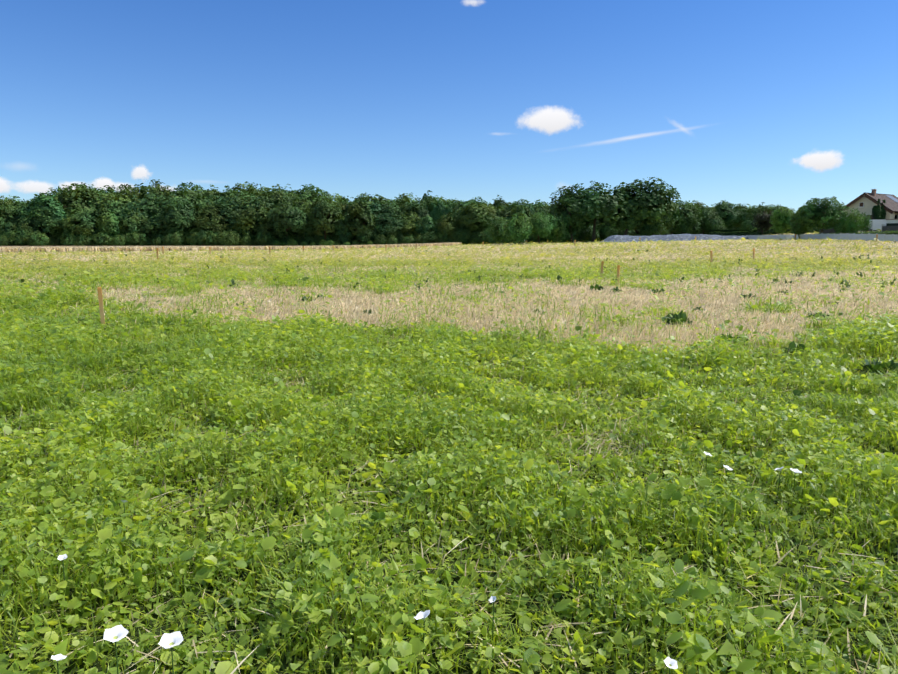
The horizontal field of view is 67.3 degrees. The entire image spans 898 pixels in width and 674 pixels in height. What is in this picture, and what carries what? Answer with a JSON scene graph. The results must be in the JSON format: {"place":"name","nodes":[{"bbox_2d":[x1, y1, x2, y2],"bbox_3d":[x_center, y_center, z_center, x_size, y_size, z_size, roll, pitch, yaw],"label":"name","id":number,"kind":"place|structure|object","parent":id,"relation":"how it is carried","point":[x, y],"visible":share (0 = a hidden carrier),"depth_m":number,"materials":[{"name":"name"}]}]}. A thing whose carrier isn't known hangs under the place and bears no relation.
{"place":"outdoors","nodes":[
{"label":"outdoors","id":0,"kind":"place"},
{"bbox_2d":[0,177,12,192],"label":"cloud","id":1,"kind":"structure","parent":0,"point":[5,185],"depth_m":5057.08,"materials":[{"name":"white"}]},
{"bbox_2d":[15,181,52,193],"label":"cloud","id":2,"kind":"structure","parent":0,"point":[33,186],"depth_m":5121.40,"materials":[{"name":"white"}]},
{"bbox_2d":[91,178,117,189],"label":"cloud","id":3,"kind":"structure","parent":0,"point":[100,182],"depth_m":5687.43,"materials":[{"name":"white"}]},
{"bbox_2d":[132,166,149,178],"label":"cloud","id":4,"kind":"structure","parent":0,"point":[140,172],"depth_m":5397.76,"materials":[{"name":"white"}]},
{"bbox_2d":[0,243,435,252],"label":"wheat field","id":5,"kind":"structure","parent":0,"point":[131,247],"depth_m":169.64,"materials":[{"name":"plant"}]},
{"bbox_2d":[0,203,18,229],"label":"forest tree","id":6,"kind":"object","parent":5,"relation":"on","point":[7,211],"visible":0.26,"depth_m":232.54,"materials":[{"name":"green plant"}]},
{"bbox_2d":[9,228,29,245],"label":"shrub","id":7,"kind":"object","parent":5,"relation":"on","point":[16,242],"visible":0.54,"depth_m":219.86,"materials":[{"name":"green plant"}]},
{"bbox_2d":[15,216,42,236],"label":"forest tree","id":8,"kind":"object","parent":5,"relation":"on","point":[26,225],"visible":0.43,"depth_m":223.51,"materials":[{"name":"green plant"}]},
{"bbox_2d":[16,228,41,245],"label":"shrub","id":9,"kind":"object","parent":5,"relation":"on","point":[28,237],"visible":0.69,"depth_m":219.20,"materials":[{"name":"green plant"}]},
{"bbox_2d":[27,232,49,245],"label":"shrub","id":10,"kind":"object","parent":5,"relation":"on","point":[43,238],"visible":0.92,"depth_m":219.75,"materials":[{"name":"green plant"}]},
{"bbox_2d":[26,191,62,218],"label":"forest tree","id":11,"kind":"object","parent":5,"relation":"on","point":[33,205],"visible":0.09,"depth_m":230.97,"materials":[{"name":"green plant"}]},
{"bbox_2d":[33,195,66,239],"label":"forest tree","id":12,"kind":"object","parent":5,"relation":"on","point":[48,215],"visible":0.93,"depth_m":223.85,"materials":[{"name":"green plant"}]},
{"bbox_2d":[60,230,75,245],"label":"shrub","id":13,"kind":"object","parent":5,"relation":"on","point":[68,238],"visible":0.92,"depth_m":222.46,"materials":[{"name":"green plant"}]},
{"bbox_2d":[54,183,106,219],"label":"forest tree","id":14,"kind":"object","parent":5,"relation":"on","point":[80,202],"visible":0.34,"depth_m":232.73,"materials":[{"name":"green plant"}]},
{"bbox_2d":[57,207,115,235],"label":"forest tree","id":15,"kind":"object","parent":5,"relation":"on","point":[88,225],"visible":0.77,"depth_m":224.60,"materials":[{"name":"green plant"}]},
{"bbox_2d":[89,232,112,245],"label":"shrub","id":16,"kind":"object","parent":5,"relation":"on","point":[100,238],"visible":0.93,"depth_m":225.28,"materials":[{"name":"green plant"}]},
{"bbox_2d":[86,194,123,219],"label":"forest tree","id":17,"kind":"object","parent":5,"relation":"on","point":[99,199],"visible":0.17,"depth_m":233.96,"materials":[{"name":"green plant"}]},
{"bbox_2d":[95,210,122,235],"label":"forest tree","id":18,"kind":"object","parent":5,"relation":"on","point":[108,222],"visible":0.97,"depth_m":227.59,"materials":[{"name":"green plant"}]},
{"bbox_2d":[97,193,136,224],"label":"forest tree","id":19,"kind":"object","parent":5,"relation":"on","point":[117,205],"visible":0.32,"depth_m":233.21,"materials":[{"name":"green plant"}]},
{"bbox_2d":[113,184,144,199],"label":"forest tree","id":20,"kind":"object","parent":5,"relation":"on","point":[125,191],"visible":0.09,"depth_m":246.72,"materials":[{"name":"green plant"}]},
{"bbox_2d":[118,210,145,234],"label":"forest tree","id":21,"kind":"object","parent":5,"relation":"on","point":[132,223],"visible":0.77,"depth_m":230.79,"materials":[{"name":"green plant"}]},
{"bbox_2d":[126,230,147,245],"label":"shrub","id":22,"kind":"object","parent":5,"relation":"on","point":[135,240],"visible":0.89,"depth_m":228.87,"materials":[{"name":"green plant"}]},
{"bbox_2d":[115,193,169,222],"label":"forest tree","id":23,"kind":"object","parent":5,"relation":"on","point":[139,206],"visible":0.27,"depth_m":235.95,"materials":[{"name":"green plant"}]},
{"bbox_2d":[137,219,158,241],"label":"forest tree","id":24,"kind":"object","parent":5,"relation":"on","point":[144,230],"visible":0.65,"depth_m":231.34,"materials":[{"name":"green plant"}]},
{"bbox_2d":[144,210,179,238],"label":"forest tree","id":25,"kind":"object","parent":5,"relation":"on","point":[157,224],"visible":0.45,"depth_m":231.67,"materials":[{"name":"green plant"}]},
{"bbox_2d":[168,231,184,245],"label":"shrub","id":26,"kind":"object","parent":5,"relation":"on","point":[177,239],"visible":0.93,"depth_m":229.03,"materials":[{"name":"green plant"}]},
{"bbox_2d":[161,197,195,237],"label":"forest tree","id":27,"kind":"object","parent":5,"relation":"on","point":[179,216],"visible":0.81,"depth_m":231.32,"materials":[{"name":"green plant"}]},
{"bbox_2d":[152,188,206,222],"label":"forest tree","id":28,"kind":"object","parent":5,"relation":"on","point":[190,196],"visible":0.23,"depth_m":239.11,"materials":[{"name":"green plant"}]},
{"bbox_2d":[183,229,202,245],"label":"shrub","id":29,"kind":"object","parent":5,"relation":"on","point":[193,240],"visible":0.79,"depth_m":231.06,"materials":[{"name":"green plant"}]},
{"bbox_2d":[185,206,210,233],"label":"forest tree","id":30,"kind":"object","parent":5,"relation":"on","point":[196,215],"visible":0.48,"depth_m":233.56,"materials":[{"name":"green plant"}]},
{"bbox_2d":[193,228,211,245],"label":"shrub","id":31,"kind":"object","parent":5,"relation":"on","point":[200,239],"visible":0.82,"depth_m":230.74,"materials":[{"name":"green plant"}]},
{"bbox_2d":[202,231,220,245],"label":"shrub","id":32,"kind":"object","parent":5,"relation":"on","point":[212,240],"visible":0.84,"depth_m":231.21,"materials":[{"name":"green plant"}]},
{"bbox_2d":[196,205,231,244],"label":"forest tree","id":33,"kind":"object","parent":5,"relation":"on","point":[209,227],"visible":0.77,"depth_m":232.83,"materials":[{"name":"green plant"}]},
{"bbox_2d":[205,197,247,233],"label":"forest tree","id":34,"kind":"object","parent":5,"relation":"on","point":[218,204],"visible":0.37,"depth_m":235.86,"materials":[{"name":"green plant"}]},
{"bbox_2d":[214,229,240,245],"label":"shrub","id":35,"kind":"object","parent":5,"relation":"on","point":[231,236],"visible":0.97,"depth_m":231.44,"materials":[{"name":"green plant"}]},
{"bbox_2d":[0,242,461,252],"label":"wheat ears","id":36,"kind":"object","parent":5,"relation":"on","point":[104,248],"visible":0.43,"depth_m":134.65,"materials":[{"name":"beige plant"}]},
{"bbox_2d":[224,198,271,242],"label":"forest tree","id":37,"kind":"object","parent":5,"relation":"on","point":[241,221],"visible":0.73,"depth_m":236.32,"materials":[{"name":"green plant"}]},
{"bbox_2d":[225,196,275,245],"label":"forest tree","id":38,"kind":"object","parent":5,"relation":"on","point":[258,202],"visible":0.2,"depth_m":239.91,"materials":[{"name":"green plant"}]},
{"bbox_2d":[255,231,275,245],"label":"shrub","id":39,"kind":"object","parent":5,"relation":"on","point":[264,240],"visible":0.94,"depth_m":235.19,"materials":[{"name":"green plant"}]},
{"bbox_2d":[250,220,287,238],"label":"forest tree","id":40,"kind":"object","parent":5,"relation":"on","point":[263,226],"visible":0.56,"depth_m":238.51,"materials":[{"name":"green plant"}]},
{"bbox_2d":[266,201,308,245],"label":"forest tree","id":41,"kind":"object","parent":5,"relation":"on","point":[296,222],"visible":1,"depth_m":233.92,"materials":[{"name":"green plant"}]},
{"bbox_2d":[294,230,315,245],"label":"bush","id":42,"kind":"object","parent":5,"relation":"on","point":[307,239],"visible":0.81,"depth_m":239.03,"materials":[{"name":"green plant"}]},
{"bbox_2d":[304,198,341,241],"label":"forest tree","id":43,"kind":"object","parent":5,"relation":"on","point":[322,211],"visible":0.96,"depth_m":237.31,"materials":[{"name":"green plant"}]},
{"bbox_2d":[328,215,352,244],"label":"forest tree","id":44,"kind":"object","parent":5,"relation":"on","point":[342,225],"visible":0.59,"depth_m":241.03,"materials":[{"name":"green plant"}]},
{"bbox_2d":[331,228,352,244],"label":"bush","id":45,"kind":"object","parent":5,"relation":"on","point":[343,237],"visible":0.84,"depth_m":240.24,"materials":[{"name":"green plant"}]},
{"bbox_2d":[345,197,375,242],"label":"forest tree","id":46,"kind":"object","parent":5,"relation":"on","point":[359,212],"visible":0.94,"depth_m":240.29,"materials":[{"name":"green plant"}]},
{"bbox_2d":[354,230,374,244],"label":"bush","id":47,"kind":"object","parent":5,"relation":"on","point":[366,238],"visible":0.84,"depth_m":241.36,"materials":[{"name":"green plant"}]},
{"bbox_2d":[374,213,404,236],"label":"forest tree","id":48,"kind":"object","parent":5,"relation":"on","point":[393,222],"visible":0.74,"depth_m":242.93,"materials":[{"name":"green plant"}]},
{"bbox_2d":[394,212,423,236],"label":"forest tree","id":49,"kind":"object","parent":5,"relation":"on","point":[409,221],"visible":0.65,"depth_m":243.92,"materials":[{"name":"green plant"}]},
{"bbox_2d":[414,215,437,236],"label":"forest tree","id":50,"kind":"object","parent":5,"relation":"on","point":[428,225],"visible":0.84,"depth_m":243.18,"materials":[{"name":"green plant"}]},
{"bbox_2d":[428,197,449,225],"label":"forest tree","id":51,"kind":"object","parent":5,"relation":"on","point":[438,209],"visible":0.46,"depth_m":251.39,"materials":[{"name":"green plant"}]},
{"bbox_2d":[434,212,460,239],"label":"forest tree","id":52,"kind":"object","parent":5,"relation":"on","point":[446,227],"visible":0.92,"depth_m":241.39,"materials":[{"name":"green plant"}]},
{"bbox_2d":[0,229,897,673],"bbox_3d":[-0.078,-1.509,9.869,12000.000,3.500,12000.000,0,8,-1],"label":"terrain","id":53,"kind":"structure","parent":0,"point":[378,657],"depth_m":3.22,"materials":[{"name":"green plant"}]},
{"bbox_2d":[97,287,104,323],"bbox_3d":[-6.683,-0.451,12.993,0.070,1.025,0.050,-5,11,-23],"label":"survey stake","id":54,"kind":"object","parent":53,"relation":"on","point":[101,307],"visible":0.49,"depth_m":12.94,"materials":[{"name":"brown wood"}]},
{"bbox_2d":[130,179,172,201],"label":"forest tree","id":55,"kind":"object","parent":53,"relation":"on","point":[156,188],"visible":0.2,"depth_m":250.31,"materials":[{"name":"green plant"}]},
{"bbox_2d":[168,182,206,196],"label":"forest tree","id":56,"kind":"object","parent":53,"relation":"on","point":[202,191],"visible":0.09,"depth_m":259.41,"materials":[{"name":"green plant"}]},
{"bbox_2d":[260,190,290,210],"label":"forest tree","id":57,"kind":"object","parent":53,"relation":"on","point":[279,198],"visible":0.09,"depth_m":246.42,"materials":[{"name":"green plant"}]},
{"bbox_2d":[252,188,301,211],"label":"forest tree","id":58,"kind":"object","parent":53,"relation":"on","point":[269,195],"visible":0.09,"depth_m":249.41,"materials":[{"name":"green plant"}]},
{"bbox_2d":[298,185,321,204],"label":"forest tree","id":59,"kind":"object","parent":53,"relation":"on","point":[307,191],"visible":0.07,"depth_m":252.29,"materials":[{"name":"green plant"}]},
{"bbox_2d":[294,191,329,241],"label":"forest tree","id":60,"kind":"object","parent":53,"relation":"on","point":[302,207],"visible":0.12,"depth_m":243.74,"materials":[{"name":"green plant"}]},
{"bbox_2d":[293,183,332,201],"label":"forest tree","id":61,"kind":"object","parent":53,"relation":"on","point":[329,196],"visible":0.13,"depth_m":269.20,"materials":[{"name":"green plant"}]},
{"bbox_2d":[377,200,397,224],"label":"forest tree","id":62,"kind":"object","parent":53,"relation":"on","point":[389,208],"visible":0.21,"depth_m":249.25,"materials":[{"name":"green plant"}]},
{"bbox_2d":[394,193,423,210],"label":"forest tree","id":63,"kind":"object","parent":53,"relation":"on","point":[404,201],"visible":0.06,"depth_m":263.86,"materials":[{"name":"green plant"}]},
{"bbox_2d":[395,200,430,221],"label":"forest tree","id":64,"kind":"object","parent":53,"relation":"on","point":[413,209],"visible":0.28,"depth_m":250.78,"materials":[{"name":"green plant"}]},
{"bbox_2d":[51,451,801,673],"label":"white flowers","id":65,"kind":"object","parent":53,"relation":"on","point":[120,632],"visible":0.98,"depth_m":2.38,"materials":[{"name":"white plant"}]},
{"bbox_2d":[0,231,897,673],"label":"dry grass","id":66,"kind":"structure","parent":53,"relation":"on","point":[632,299],"depth_m":17.11,"materials":[{"name":"beige plant"}]},
{"bbox_2d":[14,249,897,376],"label":"weed clumps","id":67,"kind":"object","parent":53,"relation":"on","point":[875,366],"visible":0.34,"depth_m":15.70,"materials":[{"name":"green plant"}]},
{"bbox_2d":[446,198,476,220],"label":"forest tree","id":68,"kind":"object","parent":53,"relation":"on","point":[460,204],"visible":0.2,"depth_m":250.61,"materials":[{"name":"green plant"}]},
{"bbox_2d":[458,227,472,244],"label":"shrub","id":69,"kind":"object","parent":53,"relation":"on","point":[467,236],"visible":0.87,"depth_m":240.27,"materials":[{"name":"green plant"}]},
{"bbox_2d":[455,202,499,243],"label":"forest tree","id":70,"kind":"object","parent":53,"relation":"on","point":[482,218],"visible":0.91,"depth_m":239.65,"materials":[{"name":"green plant"}]},
{"bbox_2d":[486,216,510,244],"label":"tree","id":71,"kind":"object","parent":53,"relation":"on","point":[496,233],"visible":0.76,"depth_m":171.98,"materials":[{"name":"green plant"}]},
{"bbox_2d":[501,213,532,244],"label":"tree","id":72,"kind":"object","parent":53,"relation":"on","point":[516,231],"visible":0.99,"depth_m":164.65,"materials":[{"name":"green plant"}]},
{"bbox_2d":[509,202,532,226],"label":"forest tree","id":73,"kind":"object","parent":53,"relation":"on","point":[525,210],"visible":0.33,"depth_m":243.49,"materials":[{"name":"green plant"}]},
{"bbox_2d":[525,212,553,243],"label":"tree","id":74,"kind":"object","parent":53,"relation":"on","point":[541,227],"visible":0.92,"depth_m":166.23,"materials":[{"name":"green plant"}]},
{"bbox_2d":[547,214,570,242],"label":"tree","id":75,"kind":"object","parent":53,"relation":"on","point":[558,231],"visible":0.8,"depth_m":168.86,"materials":[{"name":"green plant"}]},
{"bbox_2d":[546,185,594,242],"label":"tree","id":76,"kind":"object","parent":53,"relation":"on","point":[576,224],"visible":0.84,"depth_m":170.94,"materials":[{"name":"green plant"}]},
{"bbox_2d":[572,226,591,241],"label":"shrub","id":77,"kind":"object","parent":53,"relation":"on","point":[584,234],"visible":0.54,"depth_m":185.03,"materials":[{"name":"green plant"}]},
{"bbox_2d":[564,181,628,241],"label":"tree","id":78,"kind":"object","parent":53,"relation":"on","point":[603,208],"visible":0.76,"depth_m":170.56,"materials":[{"name":"green plant"}]},
{"bbox_2d":[606,182,645,234],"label":"tree","id":79,"kind":"object","parent":53,"relation":"on","point":[627,223],"visible":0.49,"depth_m":175.25,"materials":[{"name":"green plant"}]},
{"bbox_2d":[610,177,680,235],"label":"tree","id":80,"kind":"object","parent":53,"relation":"on","point":[651,198],"visible":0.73,"depth_m":174.51,"materials":[{"name":"green plant"}]},
{"bbox_2d":[634,219,666,235],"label":"shrub","id":81,"kind":"object","parent":53,"relation":"on","point":[652,229],"visible":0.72,"depth_m":177.04,"materials":[{"name":"green plant"}]},
{"bbox_2d":[647,189,679,234],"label":"tree","id":82,"kind":"object","parent":53,"relation":"on","point":[668,223],"visible":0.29,"depth_m":181.67,"materials":[{"name":"green plant"}]},
{"bbox_2d":[600,234,749,241],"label":"tarp heap","id":83,"kind":"object","parent":53,"relation":"on","point":[655,238],"visible":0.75,"depth_m":152.34,"materials":[{"name":"grey plastic"}]},
{"bbox_2d":[669,200,701,233],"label":"tree","id":84,"kind":"object","parent":53,"relation":"on","point":[692,212],"visible":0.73,"depth_m":191.64,"materials":[{"name":"green plant"}]},
{"bbox_2d":[677,217,701,233],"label":"shrub","id":85,"kind":"object","parent":53,"relation":"on","point":[688,229],"visible":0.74,"depth_m":191.35,"materials":[{"name":"green plant"}]},
{"bbox_2d":[696,207,718,233],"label":"tree","id":86,"kind":"object","parent":53,"relation":"on","point":[707,212],"visible":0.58,"depth_m":193.74,"materials":[{"name":"green plant"}]},
{"bbox_2d":[699,215,724,234],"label":"shrub","id":87,"kind":"object","parent":53,"relation":"on","point":[708,226],"visible":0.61,"depth_m":192.05,"materials":[{"name":"green plant"}]},
{"bbox_2d":[710,200,740,229],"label":"tree","id":88,"kind":"object","parent":53,"relation":"on","point":[726,210],"visible":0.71,"depth_m":195.87,"materials":[{"name":"green plant"}]},
{"bbox_2d":[733,203,754,228],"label":"tree","id":89,"kind":"object","parent":53,"relation":"on","point":[742,210],"visible":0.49,"depth_m":198.23,"materials":[{"name":"green plant"}]},
{"bbox_2d":[745,205,766,221],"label":"tree","id":90,"kind":"object","parent":53,"relation":"on","point":[750,215],"visible":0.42,"depth_m":187.27,"materials":[{"name":"green plant"}]},
{"bbox_2d":[751,209,773,234],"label":"tree","id":91,"kind":"object","parent":53,"relation":"on","point":[763,220],"visible":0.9,"depth_m":147.96,"materials":[{"name":"green plant"}]},
{"bbox_2d":[769,207,793,234],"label":"tree","id":92,"kind":"object","parent":53,"relation":"on","point":[780,221],"visible":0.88,"depth_m":138.13,"materials":[{"name":"green plant"}]},
{"bbox_2d":[789,212,812,238],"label":"bush","id":93,"kind":"object","parent":53,"relation":"on","point":[798,229],"visible":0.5,"depth_m":126.70,"materials":[{"name":"green plant"}]},
{"bbox_2d":[710,224,897,241],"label":"boundary walls","id":94,"kind":"structure","parent":53,"relation":"on","point":[867,237],"depth_m":116.11,"materials":[{"name":"concrete"}]},
{"bbox_2d":[710,226,897,235],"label":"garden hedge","id":95,"kind":"object","parent":53,"relation":"on","point":[735,234],"depth_m":154.55,"materials":[{"name":"green plant"}]},
{"bbox_2d":[794,196,850,233],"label":"tree","id":96,"kind":"object","parent":53,"relation":"on","point":[816,214],"visible":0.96,"depth_m":119.41,"materials":[{"name":"green plant"}]},
{"bbox_2d":[833,213,851,233],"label":"bush","id":97,"kind":"object","parent":53,"relation":"on","point":[838,226],"visible":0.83,"depth_m":117.77,"materials":[{"name":"green plant"}]},
{"bbox_2d":[838,207,864,233],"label":"bush","id":98,"kind":"object","parent":53,"relation":"on","point":[853,224],"visible":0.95,"depth_m":116.60,"materials":[{"name":"green plant"}]},
{"bbox_2d":[858,212,872,231],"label":"bush","id":99,"kind":"object","parent":53,"relation":"on","point":[865,227],"visible":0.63,"depth_m":119.96,"materials":[{"name":"green plant"}]},
{"bbox_2d":[839,189,897,231],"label":"house","id":100,"kind":"structure","parent":53,"relation":"on","point":[864,202],"depth_m":133.34,"materials":[{"name":"paint"}]},
{"bbox_2d":[871,199,880,219],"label":"tree","id":101,"kind":"object","parent":53,"relation":"on","point":[876,212],"visible":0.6,"depth_m":129.53,"materials":[{"name":"green plant"}]},
{"bbox_2d":[868,219,886,230],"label":"wall","id":102,"kind":"structure","parent":53,"relation":"on","point":[876,225],"depth_m":122.86,"materials":[{"name":"white paint"}]},
{"bbox_2d":[0,0,897,212],"label":"sky","id":103,"kind":"structure","parent":0,"point":[389,99],"materials":[{"name":"blue"}]},
{"bbox_2d":[518,107,578,133],"bbox_3d":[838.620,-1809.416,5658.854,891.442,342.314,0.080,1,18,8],"label":"cloud","id":104,"kind":"structure","parent":0,"point":[549,120],"depth_m":5655.17,"materials":[{"name":"white"}]},
{"bbox_2d":[794,151,841,171],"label":"cloud","id":105,"kind":"structure","parent":0,"point":[822,161],"depth_m":5155.19,"materials":[{"name":"white"}]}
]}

